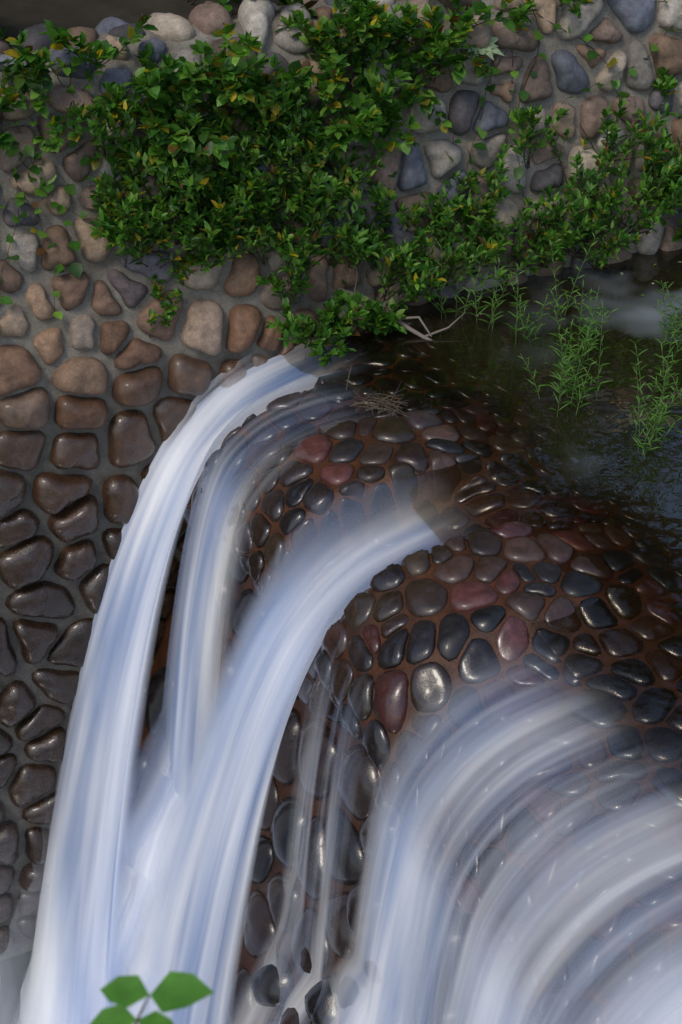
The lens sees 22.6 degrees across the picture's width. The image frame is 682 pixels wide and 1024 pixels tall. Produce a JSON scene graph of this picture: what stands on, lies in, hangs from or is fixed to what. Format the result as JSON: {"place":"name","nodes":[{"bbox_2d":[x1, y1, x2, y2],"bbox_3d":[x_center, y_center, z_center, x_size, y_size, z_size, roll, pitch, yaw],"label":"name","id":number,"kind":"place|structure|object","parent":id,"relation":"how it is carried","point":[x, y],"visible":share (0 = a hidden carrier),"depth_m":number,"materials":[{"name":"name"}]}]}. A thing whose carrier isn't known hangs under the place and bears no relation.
{"place":"outdoors","nodes":[
{"label":"outdoors","id":0,"kind":"place"},
{"bbox_2d":[0,0,281,1023],"bbox_3d":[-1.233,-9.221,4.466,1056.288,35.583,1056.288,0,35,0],"label":"ground","id":1,"kind":"structure","parent":0,"point":[16,16],"depth_m":10.55,"materials":[{"name":"soil"}]},
{"bbox_2d":[90,971,214,1023],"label":"leaves","id":2,"kind":"object","parent":1,"relation":"on","point":[173,990],"depth_m":1.80,"materials":[{"name":"green plant"}]},
{"bbox_2d":[0,0,681,960],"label":"stone wall","id":3,"kind":"structure","parent":1,"relation":"on","point":[552,42],"depth_m":10.67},
{"bbox_2d":[0,0,681,953],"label":"stones","id":4,"kind":"object","parent":3,"relation":"in","point":[24,564],"visible":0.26,"depth_m":10.64,"materials":[{"name":"stone"}]},
{"bbox_2d":[0,0,681,367],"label":"ivy","id":5,"kind":"object","parent":3,"relation":"attached to","point":[190,82],"depth_m":10.16,"materials":[{"name":"green plant"}]},
{"bbox_2d":[457,36,503,59],"bbox_3d":[0.869,-2.914,10.597,0.304,0.181,0.219,0,35,0],"label":"plant rosette","id":6,"kind":"object","parent":3,"relation":"attached to","point":[489,49],"visible":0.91,"depth_m":10.62,"materials":[{"name":"green plant"}]},
{"bbox_2d":[128,386,681,1023],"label":"dam mortar","id":7,"kind":"object","parent":1,"relation":"on","point":[146,742],"visible":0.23,"depth_m":8.61,"materials":[{"name":"concrete"}]},
{"bbox_2d":[127,383,681,1023],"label":"dam cobbles","id":8,"kind":"object","parent":7,"relation":"on","point":[315,853],"visible":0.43,"depth_m":8.67,"materials":[{"name":"grey stone"}]},
{"bbox_2d":[21,355,681,1023],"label":"waterfall water","id":9,"kind":"structure","parent":0,"point":[151,891],"depth_m":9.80,"materials":[{"name":"water"}]},
{"bbox_2d":[282,248,681,800],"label":"pond water","id":10,"kind":"structure","parent":0,"point":[585,481],"depth_m":9.61,"materials":[{"name":"black liquid"}]},
{"bbox_2d":[304,265,465,416],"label":"twigs","id":11,"kind":"object","parent":10,"relation":"on","point":[412,330],"visible":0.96,"depth_m":10.05,"materials":[{"name":"brown wood"}]},
{"bbox_2d":[432,228,681,461],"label":"reed plant","id":12,"kind":"object","parent":10,"relation":"in","point":[664,406],"depth_m":10.09,"materials":[{"name":"green plant"}]},
{"bbox_2d":[456,253,681,402],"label":"floating leaf litter","id":13,"kind":"object","parent":10,"relation":"on","point":[621,273],"visible":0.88,"depth_m":10.92,"materials":[{"name":"brown plant"}]}
]}

